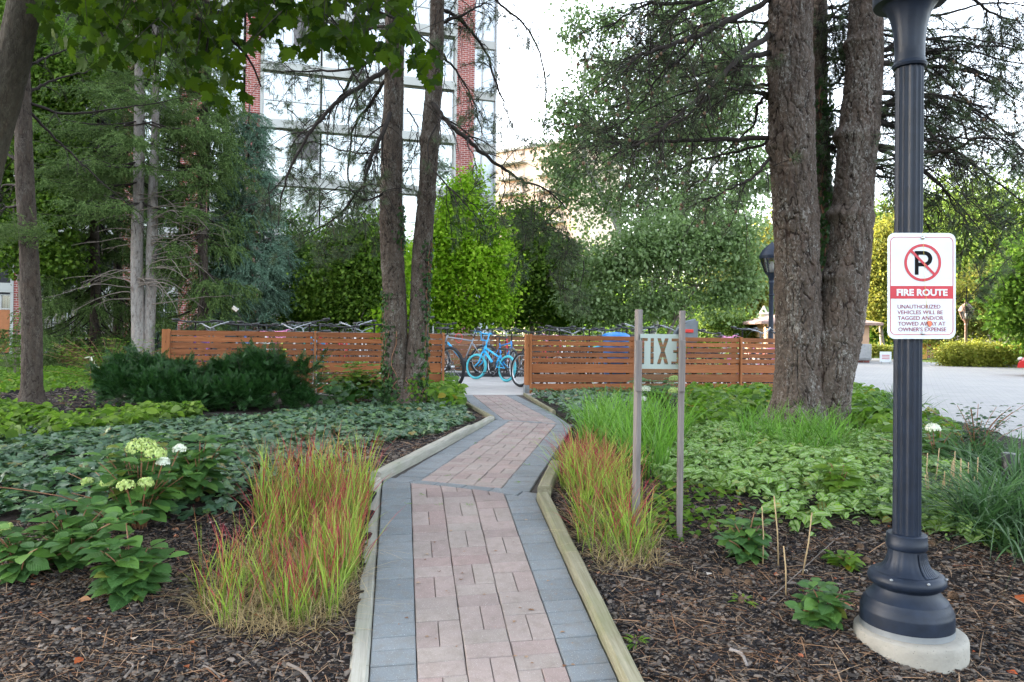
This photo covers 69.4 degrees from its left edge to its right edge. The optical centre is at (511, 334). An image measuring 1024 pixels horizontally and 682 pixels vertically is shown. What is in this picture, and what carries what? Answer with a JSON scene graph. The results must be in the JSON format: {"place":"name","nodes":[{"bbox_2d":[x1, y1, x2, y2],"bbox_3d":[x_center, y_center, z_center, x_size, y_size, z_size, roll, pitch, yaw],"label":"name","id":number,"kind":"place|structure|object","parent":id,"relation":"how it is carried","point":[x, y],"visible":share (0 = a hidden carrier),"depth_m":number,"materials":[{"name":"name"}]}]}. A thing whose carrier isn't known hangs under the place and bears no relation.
{"place":"outdoors","nodes":[
{"label":"outdoors","id":0,"kind":"place"},
{"bbox_2d":[369,395,617,681],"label":"path","id":1,"kind":"structure","parent":0,"point":[518,568],"depth_m":3.78,"materials":[{"name":"stone"}]},
{"bbox_2d":[0,342,1023,681],"bbox_3d":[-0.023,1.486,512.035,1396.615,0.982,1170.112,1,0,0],"label":"ground","id":2,"kind":"structure","parent":0,"point":[12,516],"depth_m":3.60,"materials":[{"name":"soil"}]},
{"bbox_2d":[0,307,20,373],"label":"sapling","id":3,"kind":"object","parent":2,"relation":"on","point":[14,358],"visible":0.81,"depth_m":16.42,"materials":[{"name":"green plant"}]},
{"bbox_2d":[0,365,99,393],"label":"leafy ground cover","id":4,"kind":"object","parent":2,"relation":"on","point":[54,379],"visible":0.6,"depth_m":15.09,"materials":[{"name":"green plant"}]},
{"bbox_2d":[0,521,123,583],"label":"hydrangea","id":5,"kind":"object","parent":2,"relation":"on","point":[23,565],"visible":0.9,"depth_m":3.60,"materials":[{"name":"green plant"}]},
{"bbox_2d":[0,0,127,365],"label":"maple tree","id":6,"kind":"object","parent":2,"relation":"on","point":[56,255],"visible":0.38,"depth_m":21.11,"materials":[{"name":"green plant"}]},
{"bbox_2d":[0,382,132,419],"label":"mulch chips","id":7,"kind":"object","parent":2,"relation":"on","point":[67,389],"visible":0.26,"depth_m":11.61,"materials":[{"name":"wood"}]},
{"bbox_2d":[49,327,120,366],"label":"shrub","id":8,"kind":"object","parent":2,"relation":"on","point":[65,360],"visible":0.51,"depth_m":22.00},
{"bbox_2d":[0,6,171,368],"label":"spruce tree","id":9,"kind":"object","parent":2,"relation":"on","point":[55,305],"visible":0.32,"depth_m":22.59,"materials":[{"name":"green plant"}]},
{"bbox_2d":[22,495,152,572],"bbox_3d":[-2.160,1.032,3.739,0.759,0.355,0.404,1,0,29],"label":"hydrangea","id":10,"kind":"object","parent":2,"relation":"on","point":[69,530],"visible":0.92,"depth_m":3.73,"materials":[{"name":"green plant"}]},
{"bbox_2d":[0,33,182,406],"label":"spruce tree","id":11,"kind":"object","parent":2,"relation":"on","point":[29,231],"visible":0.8,"depth_m":9.92,"materials":[{"name":"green plant"}]},
{"bbox_2d":[0,436,202,531],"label":"hydrangea","id":12,"kind":"object","parent":2,"relation":"on","point":[147,482],"visible":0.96,"depth_m":4.17,"materials":[{"name":"green plant"}]},
{"bbox_2d":[0,396,207,441],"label":"leafy ground cover","id":13,"kind":"object","parent":2,"relation":"on","point":[19,416],"visible":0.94,"depth_m":7.88,"materials":[{"name":"green plant"}]},
{"bbox_2d":[43,337,172,376],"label":"shrub","id":14,"kind":"object","parent":2,"relation":"on","point":[68,353],"visible":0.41,"depth_m":15.45,"materials":[{"name":"green plant"}]},
{"bbox_2d":[54,20,186,336],"bbox_3d":[-13.231,-5.492,25.046,4.330,13.007,4.656,1,0,-34],"label":"spruce tree","id":15,"kind":"object","parent":2,"relation":"on","point":[118,296],"visible":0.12,"depth_m":24.48,"materials":[{"name":"green plant"}]},
{"bbox_2d":[76,514,189,611],"bbox_3d":[-1.806,1.073,3.508,0.506,0.371,0.408,1,0,0],"label":"hydrangea","id":16,"kind":"object","parent":2,"relation":"on","point":[126,577],"visible":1,"depth_m":3.45,"materials":[{"name":"green plant"}]},
{"bbox_2d":[10,0,263,353],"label":"spruce tree","id":17,"kind":"object","parent":2,"relation":"on","point":[137,281],"visible":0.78,"depth_m":19.49,"materials":[{"name":"green plant"}]},
{"bbox_2d":[48,0,248,353],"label":"spruce tree","id":18,"kind":"object","parent":2,"relation":"on","point":[95,164],"visible":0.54,"depth_m":19.74,"materials":[{"name":"green plant"}]},
{"bbox_2d":[126,432,238,501],"bbox_3d":[-2.097,0.829,4.549,0.727,0.435,0.537,1,0,14],"label":"hydrangea","id":19,"kind":"object","parent":2,"relation":"on","point":[208,468],"visible":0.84,"depth_m":4.56,"materials":[{"name":"green plant"}]},
{"bbox_2d":[0,460,374,681],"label":"mulch chips","id":20,"kind":"object","parent":2,"relation":"on","point":[109,669],"visible":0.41,"depth_m":3.22,"materials":[{"name":"brown wood"}]},
{"bbox_2d":[0,460,378,681],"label":"pine needles","id":21,"kind":"object","parent":2,"relation":"on","point":[152,646],"visible":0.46,"depth_m":3.19,"materials":[{"name":"plant"}]},
{"bbox_2d":[140,0,273,355],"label":"spruce tree","id":22,"kind":"object","parent":2,"relation":"on","point":[201,257],"visible":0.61,"depth_m":20.57,"materials":[{"name":"green plant"}]},
{"bbox_2d":[83,337,331,411],"bbox_3d":[-4.141,0.581,10.140,3.460,1.124,1.383,1,0,0],"label":"yew shrub","id":23,"kind":"object","parent":2,"relation":"on","point":[254,375],"visible":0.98,"depth_m":10.01,"materials":[{"name":"green plant"}]},
{"bbox_2d":[0,0,458,189],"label":"maple tree","id":24,"kind":"object","parent":2,"relation":"on","point":[22,27],"visible":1,"depth_m":5.28,"materials":[{"name":"green plant"}]},
{"bbox_2d":[0,397,475,524],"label":"ivy ground cover","id":25,"kind":"object","parent":2,"relation":"on","point":[21,450],"visible":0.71,"depth_m":6.65,"materials":[{"name":"green plant"}]},
{"bbox_2d":[170,104,317,348],"bbox_3d":[-8.015,-2.669,22.606,4.156,8.907,4.115,1,0,0],"label":"blue spruce","id":26,"kind":"object","parent":2,"relation":"on","point":[252,271],"visible":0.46,"depth_m":22.16,"materials":[{"name":"green plant"}]},
{"bbox_2d":[0,0,497,354],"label":"apartment building","id":27,"kind":"structure","parent":2,"relation":"on","point":[414,91],"depth_m":37.85,"materials":[{"name":"red brick"}]},
{"bbox_2d":[262,128,290,176],"bbox_3d":[-11.605,-8.963,36.525,1.355,2.360,0.290,1,0,-17],"label":"window","id":28,"kind":"structure","parent":27,"relation":"in","point":[280,157],"depth_m":36.65,"materials":[{"name":"glass"}]},
{"bbox_2d":[263,70,291,119],"bbox_3d":[-11.566,-11.763,36.523,1.355,2.360,0.287,1,0,-17],"label":"window","id":29,"kind":"structure","parent":27,"relation":"in","point":[279,88],"depth_m":36.60,"materials":[{"name":"glass"}]},
{"bbox_2d":[290,187,318,234],"bbox_3d":[-10.345,-6.145,36.914,1.355,2.360,0.288,1,0,-17],"label":"window","id":30,"kind":"structure","parent":27,"relation":"in","point":[296,198],"depth_m":36.97,"materials":[{"name":"glass"}]},
{"bbox_2d":[292,73,320,121],"bbox_3d":[-10.266,-11.744,36.913,1.355,2.360,0.286,1,0,-17],"label":"window","id":31,"kind":"structure","parent":27,"relation":"in","point":[299,112],"depth_m":36.96,"materials":[{"name":"glass"}]},
{"bbox_2d":[320,189,347,232],"bbox_3d":[-8.968,-6.126,37.324,1.355,2.360,0.283,1,0,-17],"label":"window","id":32,"kind":"structure","parent":27,"relation":"in","point":[322,212],"depth_m":37.37,"materials":[{"name":"glass"}]},
{"bbox_2d":[321,133,348,180],"bbox_3d":[-8.929,-8.926,37.327,1.355,2.360,0.288,1,0,-17],"label":"window","id":33,"kind":"structure","parent":27,"relation":"in","point":[328,158],"depth_m":37.36,"materials":[{"name":"glass"}]},
{"bbox_2d":[322,77,349,124],"bbox_3d":[-8.890,-11.725,37.327,1.355,2.360,0.289,1,0,-17],"label":"window","id":34,"kind":"structure","parent":27,"relation":"in","point":[331,95],"depth_m":37.40,"materials":[{"name":"glass"}]},
{"bbox_2d":[402,194,416,239],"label":"window","id":35,"kind":"structure","parent":27,"relation":"in","point":[410,203],"depth_m":38.53,"materials":[{"name":"glass"}]},
{"bbox_2d":[402,140,419,185],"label":"window","id":36,"kind":"structure","parent":27,"relation":"in","point":[415,171],"depth_m":38.54,"materials":[{"name":"glass"}]},
{"bbox_2d":[403,86,424,131],"bbox_3d":[-4.994,-11.671,38.495,1.355,2.360,0.287,1,0,-17],"label":"window","id":37,"kind":"structure","parent":27,"relation":"in","point":[413,99],"depth_m":38.54,"materials":[{"name":"glass"}]},
{"bbox_2d":[436,143,452,187],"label":"window","id":38,"kind":"structure","parent":27,"relation":"in","point":[446,172],"depth_m":39.05,"materials":[{"name":"glass"}]},
{"bbox_2d":[441,90,453,134],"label":"window","id":39,"kind":"structure","parent":27,"relation":"in","point":[447,102],"depth_m":39.05,"materials":[{"name":"glass"}]},
{"bbox_2d":[143,507,408,676],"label":"dry grass","id":40,"kind":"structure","parent":2,"relation":"on","point":[262,612],"depth_m":3.41,"materials":[{"name":"plant"}]},
{"bbox_2d":[179,421,404,629],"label":"blood grass","id":41,"kind":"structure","parent":2,"relation":"on","point":[335,487],"depth_m":3.89,"materials":[{"name":"plant"}]},
{"bbox_2d":[259,199,327,329],"bbox_3d":[-7.202,-1.806,24.914,3.209,5.916,2.790,1,0,-22],"label":"leafy tree","id":42,"kind":"object","parent":2,"relation":"on","point":[300,253],"visible":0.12,"depth_m":24.72,"materials":[{"name":"green plant"}]},
{"bbox_2d":[293,361,382,402],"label":"shrub","id":43,"kind":"object","parent":2,"relation":"on","point":[361,375],"visible":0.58,"depth_m":11.44,"materials":[{"name":"green plant"}]},
{"bbox_2d":[272,191,413,343],"bbox_3d":[-5.310,-1.626,23.538,4.825,5.619,3.677,1,0,0],"label":"leafy tree","id":44,"kind":"object","parent":2,"relation":"on","point":[348,291],"visible":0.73,"depth_m":22.88,"materials":[{"name":"green plant"}]},
{"bbox_2d":[317,372,384,406],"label":"leafy ground cover","id":45,"kind":"object","parent":2,"relation":"on","point":[343,396],"visible":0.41,"depth_m":10.68,"materials":[{"name":"green plant"}]},
{"bbox_2d":[348,477,381,681],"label":"edging timber","id":46,"kind":"object","parent":2,"relation":"on","point":[360,658],"visible":0.72,"depth_m":3.39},
{"bbox_2d":[358,230,434,338],"bbox_3d":[-3.318,-0.923,21.429,2.173,4.248,1.921,1,0,-24],"label":"leafy shrub","id":47,"kind":"object","parent":2,"relation":"on","point":[408,256],"visible":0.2,"depth_m":21.29,"materials":[{"name":"green plant"}]},
{"bbox_2d":[213,0,598,404],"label":"pine tree","id":48,"kind":"object","parent":2,"relation":"on","point":[405,368],"visible":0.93,"depth_m":10.80,"materials":[{"name":"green plant"}]},
{"bbox_2d":[343,412,485,470],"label":"mulch chips","id":49,"kind":"object","parent":2,"relation":"on","point":[429,439],"visible":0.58,"depth_m":6.78,"materials":[{"name":"brown wood"}]},
{"bbox_2d":[371,425,474,483],"bbox_3d":[-0.700,1.015,6.633,0.088,0.092,3.011,1,-1,9],"label":"edging timber","id":50,"kind":"object","parent":2,"relation":"on","point":[399,465],"visible":0.9,"depth_m":6.13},
{"bbox_2d":[424,372,468,406],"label":"leafy ground cover","id":51,"kind":"object","parent":2,"relation":"on","point":[450,389],"visible":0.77,"depth_m":10.99,"materials":[{"name":"green plant"}]},
{"bbox_2d":[408,158,530,359],"bbox_3d":[-1.481,-2.267,23.918,4.312,6.981,3.182,1,0,0],"label":"lime green tree","id":52,"kind":"object","parent":2,"relation":"on","point":[470,272],"visible":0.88,"depth_m":23.57,"materials":[{"name":"green plant"}]},
{"bbox_2d":[272,371,730,397],"bbox_3d":[-0.646,1.191,17.978,12.800,0.200,8.800,1,0,-13],"label":"concrete pad","id":53,"kind":"object","parent":2,"relation":"on","point":[489,386],"visible":0.08,"depth_m":15.77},
{"bbox_2d":[162,329,444,392],"bbox_3d":[-4.506,0.585,17.085,4.840,1.335,8.308,1,0,-13],"label":"wooden fence","id":54,"kind":"object","parent":53,"relation":"on","point":[219,339],"visible":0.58,"depth_m":13.07,"materials":[{"name":"brown wood"}]},
{"bbox_2d":[232,330,633,369],"bbox_3d":[-1.620,0.519,22.048,12.675,1.118,0.185,1,0,-13],"label":"wooden fence","id":55,"kind":"object","parent":53,"relation":"on","point":[495,345],"visible":0.1,"depth_m":22.13,"materials":[{"name":"brown wood"}]},
{"bbox_2d":[408,316,464,382],"bbox_3d":[-1.714,0.352,15.630,0.876,1.455,2.227,-7,5,-42],"label":"bicycle","id":56,"kind":"object","parent":53,"relation":"on","point":[458,353],"visible":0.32,"depth_m":15.11,"materials":[{"name":"black metal"}]},
{"bbox_2d":[429,321,498,372],"bbox_3d":[-1.320,0.370,19.656,1.996,1.445,0.734,1,0,-7],"label":"bicycle","id":57,"kind":"object","parent":53,"relation":"on","point":[472,353],"visible":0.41,"depth_m":19.52,"materials":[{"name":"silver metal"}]},
{"bbox_2d":[466,329,515,381],"bbox_3d":[-0.509,0.482,17.653,0.694,1.221,1.642,1,0,-23],"label":"bicycle","id":58,"kind":"object","parent":53,"relation":"on","point":[493,365],"visible":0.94,"depth_m":17.76,"materials":[{"name":"blue metal"}]},
{"bbox_2d":[487,328,526,377],"bbox_3d":[-0.250,0.463,18.653,0.692,1.268,1.794,1,0,-44],"label":"bicycle","id":59,"kind":"object","parent":53,"relation":"on","point":[514,351],"visible":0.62,"depth_m":18.45,"materials":[{"name":"blue metal"}]},
{"bbox_2d":[511,326,571,386],"bbox_3d":[0.551,0.482,15.188,0.749,1.255,1.914,6,-3,-35],"label":"bicycle","id":60,"kind":"object","parent":53,"relation":"on","point":[521,369],"visible":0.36,"depth_m":15.55,"materials":[{"name":"black metal"}]},
{"bbox_2d":[602,332,629,383],"bbox_3d":[2.094,0.534,14.967,0.580,1.190,0.580,1,0,-13],"label":"storage tub","id":61,"kind":"object","parent":53,"relation":"on","point":[616,334],"visible":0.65,"depth_m":14.76,"materials":[{"name":"blue plastic"}]},
{"bbox_2d":[523,334,774,396],"bbox_3d":[3.373,0.695,14.726,6.454,1.335,0.150,1,0,-13],"label":"wooden fence","id":62,"kind":"object","parent":53,"relation":"on","point":[733,369],"visible":0.44,"depth_m":14.42,"materials":[{"name":"brown wood"}]},
{"bbox_2d":[655,329,715,382],"bbox_3d":[3.608,0.495,15.927,0.784,1.313,2.003,6,-2,-29],"label":"bicycle","id":63,"kind":"object","parent":53,"relation":"on","point":[695,358],"visible":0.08,"depth_m":15.59,"materials":[{"name":"black metal"}]},
{"bbox_2d":[673,319,698,342],"bbox_3d":[3.590,-0.094,15.499,0.565,0.505,0.381,1,0,-13],"label":"child seat","id":64,"kind":"object","parent":63,"relation":"attached to","point":[691,327],"visible":0.64,"depth_m":15.38,"materials":[{"name":"grey plastic"}]},
{"bbox_2d":[537,460,560,496],"bbox_3d":[0.272,1.020,5.234,0.093,0.101,0.932,1,1,8],"label":"edging timber","id":65,"kind":"object","parent":2,"relation":"on","point":[549,478],"visible":0.7,"depth_m":5.01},
{"bbox_2d":[484,185,616,345],"bbox_3d":[1.117,-2.091,26.971,5.933,6.723,4.228,1,0,0],"label":"leafy tree","id":66,"kind":"object","parent":2,"relation":"on","point":[538,290],"visible":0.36,"depth_m":26.41,"materials":[{"name":"green plant"}]},
{"bbox_2d":[494,137,619,340],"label":"apartment building","id":67,"kind":"structure","parent":2,"relation":"on","point":[526,170],"depth_m":136.09,"materials":[{"name":"concrete"}]},
{"bbox_2d":[536,492,643,681],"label":"edging timber","id":68,"kind":"object","parent":2,"relation":"on","point":[620,659],"visible":0.91,"depth_m":3.47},
{"bbox_2d":[529,382,677,422],"bbox_3d":[1.788,1.047,11.868,2.967,0.281,7.090,1,0,0],"label":"ivy ground cover","id":69,"kind":"object","parent":2,"relation":"on","point":[555,395],"visible":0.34,"depth_m":12.50,"materials":[{"name":"green plant"}]},
{"bbox_2d":[519,423,691,564],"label":"blood grass","id":70,"kind":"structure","parent":2,"relation":"on","point":[589,476],"depth_m":4.51,"materials":[{"name":"plant"}]},
{"bbox_2d":[523,499,700,574],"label":"dry grass","id":71,"kind":"structure","parent":2,"relation":"on","point":[640,552],"depth_m":3.98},
{"bbox_2d":[524,0,772,341],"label":"birch tree","id":72,"kind":"object","parent":2,"relation":"on","point":[575,192],"visible":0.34,"depth_m":27.14,"materials":[{"name":"green plant"}]},
{"bbox_2d":[540,180,773,363],"bbox_3d":[5.055,-1.899,25.050,8.255,6.475,3.985,1,0,0],"label":"leafy tree","id":73,"kind":"object","parent":2,"relation":"on","point":[664,246],"visible":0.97,"depth_m":24.54,"materials":[{"name":"green plant"}]},
{"bbox_2d":[628,375,686,406],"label":"hydrangea","id":74,"kind":"object","parent":2,"relation":"on","point":[670,388],"visible":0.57,"depth_m":11.19,"materials":[{"name":"green plant"}]},
{"bbox_2d":[632,309,685,539],"bbox_3d":[0.838,0.557,4.236,0.287,1.404,0.072,1,0,10],"label":"exit sign","id":75,"kind":"object","parent":2,"relation":"on","point":[671,346],"visible":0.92,"depth_m":4.24,"materials":[{"name":"grey"}]},
{"bbox_2d":[585,290,757,353],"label":"leafy tree","id":76,"kind":"object","parent":2,"relation":"on","point":[659,331],"visible":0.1,"depth_m":44.72,"materials":[{"name":"green plant"}]},
{"bbox_2d":[644,476,744,542],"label":"weeds","id":77,"kind":"object","parent":2,"relation":"on","point":[687,514],"visible":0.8,"depth_m":4.56,"materials":[{"name":"green plant"}]},
{"bbox_2d":[673,381,772,427],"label":"leafy ground cover","id":78,"kind":"object","parent":2,"relation":"on","point":[733,396],"visible":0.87,"depth_m":10.36,"materials":[{"name":"green plant"}]},
{"bbox_2d":[692,307,763,348],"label":"bushes","id":79,"kind":"object","parent":2,"relation":"on","point":[718,326],"visible":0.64,"depth_m":39.54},
{"bbox_2d":[713,506,774,564],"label":"hydrangea","id":80,"kind":"object","parent":2,"relation":"on","point":[742,545],"visible":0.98,"depth_m":3.98,"materials":[{"name":"green plant"}]},
{"bbox_2d":[759,242,774,382],"bbox_3d":[6.652,-0.574,19.000,0.640,3.634,0.640,1,0,0],"label":"street lamp","id":81,"kind":"object","parent":2,"relation":"on","point":[767,253],"visible":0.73,"depth_m":18.95,"materials":[{"name":"metal"}]},
{"bbox_2d":[533,0,1023,431],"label":"pine tree","id":82,"kind":"object","parent":2,"relation":"on","point":[823,230],"visible":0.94,"depth_m":8.54,"materials":[{"name":"green plant"}]},
{"bbox_2d":[544,468,1023,681],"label":"pine needles","id":83,"kind":"object","parent":2,"relation":"on","point":[760,564],"visible":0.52,"depth_m":3.49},
{"bbox_2d":[551,470,1023,681],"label":"mulch chips","id":84,"kind":"object","parent":2,"relation":"on","point":[656,593],"visible":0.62,"depth_m":3.54,"materials":[{"name":"brown wood"}]},
{"bbox_2d":[709,398,887,457],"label":"tall grass","id":85,"kind":"structure","parent":2,"relation":"on","point":[827,424],"depth_m":7.22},
{"bbox_2d":[784,577,856,629],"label":"hydrangea","id":86,"kind":"object","parent":2,"relation":"on","point":[822,609],"visible":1,"depth_m":3.32,"materials":[{"name":"green plant"}]},
{"bbox_2d":[641,420,1013,553],"bbox_3d":[2.481,1.060,6.427,2.453,0.281,4.650,1,0,23],"label":"variegated ground cover","id":87,"kind":"object","parent":2,"relation":"on","point":[755,466],"visible":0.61,"depth_m":5.29,"materials":[{"name":"green plant"}]},
{"bbox_2d":[810,456,866,496],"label":"hydrangea","id":88,"kind":"object","parent":2,"relation":"on","point":[835,479],"visible":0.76,"depth_m":4.82,"materials":[{"name":"green plant"}]},
{"bbox_2d":[821,549,865,571],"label":"seedling","id":89,"kind":"object","parent":2,"relation":"on","point":[850,562],"visible":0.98,"depth_m":3.90,"materials":[{"name":"green plant"}]},
{"bbox_2d":[789,431,1023,598],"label":"strap leaf clump","id":90,"kind":"object","parent":2,"relation":"on","point":[1001,506],"visible":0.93,"depth_m":4.29,"materials":[{"name":"plant"}]},
{"bbox_2d":[851,382,964,444],"bbox_3d":[5.356,1.036,11.091,1.233,0.443,9.736,1,0,21],"label":"leafy ground cover","id":91,"kind":"object","parent":2,"relation":"on","point":[881,413],"visible":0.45,"depth_m":8.46,"materials":[{"name":"green plant"}]},
{"bbox_2d":[853,0,969,673],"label":"lamp post","id":92,"kind":"object","parent":2,"relation":"on","point":[906,616],"visible":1,"depth_m":3.19,"materials":[{"name":"metal"}]},
{"bbox_2d":[887,233,955,338],"bbox_3d":[1.752,-0.210,3.171,0.301,0.458,0.028,1,0,0],"label":"parking sign","id":93,"kind":"object","parent":92,"relation":"attached to","point":[921,285],"visible":1,"depth_m":3.16,"materials":[{"name":"metal"}]},
{"bbox_2d":[919,553,938,579],"bbox_3d":[1.777,0.985,3.155,0.092,0.091,0.054,1,0,-30],"label":"access door","id":94,"kind":"structure","parent":92,"relation":"in","point":[926,569],"depth_m":3.16,"materials":[{"name":"blue paint"}]},
{"bbox_2d":[866,423,968,466],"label":"hydrangea","id":95,"kind":"object","parent":2,"relation":"on","point":[935,427],"visible":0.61,"depth_m":6.06,"materials":[{"name":"green plant"}]},
{"bbox_2d":[874,162,1005,348],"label":"leafy tree","id":96,"kind":"object","parent":2,"relation":"on","point":[877,213],"visible":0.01,"depth_m":70.49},
{"bbox_2d":[863,419,1023,481],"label":"strap leaf clump","id":97,"kind":"object","parent":2,"relation":"on","point":[990,451],"visible":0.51,"depth_m":5.97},
{"bbox_2d":[923,260,1013,350],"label":"sunlit shrub","id":98,"kind":"object","parent":2,"relation":"on","point":[972,330],"visible":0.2,"depth_m":44.23,"materials":[{"name":"green plant"}]},
{"bbox_2d":[922,402,1023,458],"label":"shrub","id":99,"kind":"object","parent":2,"relation":"on","point":[972,430],"visible":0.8,"depth_m":6.45,"materials":[{"name":"green plant"}]},
{"bbox_2d":[923,158,1023,344],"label":"leafy tree","id":100,"kind":"object","parent":2,"relation":"on","point":[973,246],"visible":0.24,"depth_m":64.76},
{"bbox_2d":[923,333,1023,367],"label":"hedge","id":101,"kind":"object","parent":2,"relation":"on","point":[973,353],"visible":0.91,"depth_m":32.60,"materials":[{"name":"green plant"}]},
{"bbox_2d":[962,228,1023,362],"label":"maple tree","id":102,"kind":"object","parent":2,"relation":"on","point":[1008,314],"visible":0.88,"depth_m":30.81,"materials":[{"name":"green plant"}]},
{"bbox_2d":[523,379,736,480],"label":"tall grass","id":103,"kind":"structure","parent":0,"point":[605,418],"depth_m":6.42,"materials":[{"name":"plant"}]},
{"bbox_2d":[496,0,1023,342],"label":"sky","id":104,"kind":"structure","parent":0,"point":[515,66],"materials":[{"name":"white"}]},
{"bbox_2d":[748,363,1023,438],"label":"driveway","id":105,"kind":"structure","parent":0,"point":[984,388],"depth_m":17.43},
{"bbox_2d":[858,358,938,364],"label":"road","id":106,"kind":"structure","parent":0,"point":[875,361],"depth_m":36.92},
{"bbox_2d":[742,315,883,362],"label":"gate house","id":107,"kind":"structure","parent":106,"relation":"on","point":[866,346],"depth_m":36.82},
{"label":"lawn","id":108,"kind":"structure","parent":0,"visible":0},
{"bbox_2d":[689,207,774,342],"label":"sunlit tree","id":109,"kind":"object","parent":108,"relation":"on","point":[762,303],"visible":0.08,"depth_m":50.87,"materials":[{"name":"green plant"}]},
{"bbox_2d":[866,206,893,345],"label":"sunlit tree","id":110,"kind":"object","parent":108,"relation":"on","point":[877,294],"visible":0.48,"depth_m":55.02,"materials":[{"name":"green plant"}]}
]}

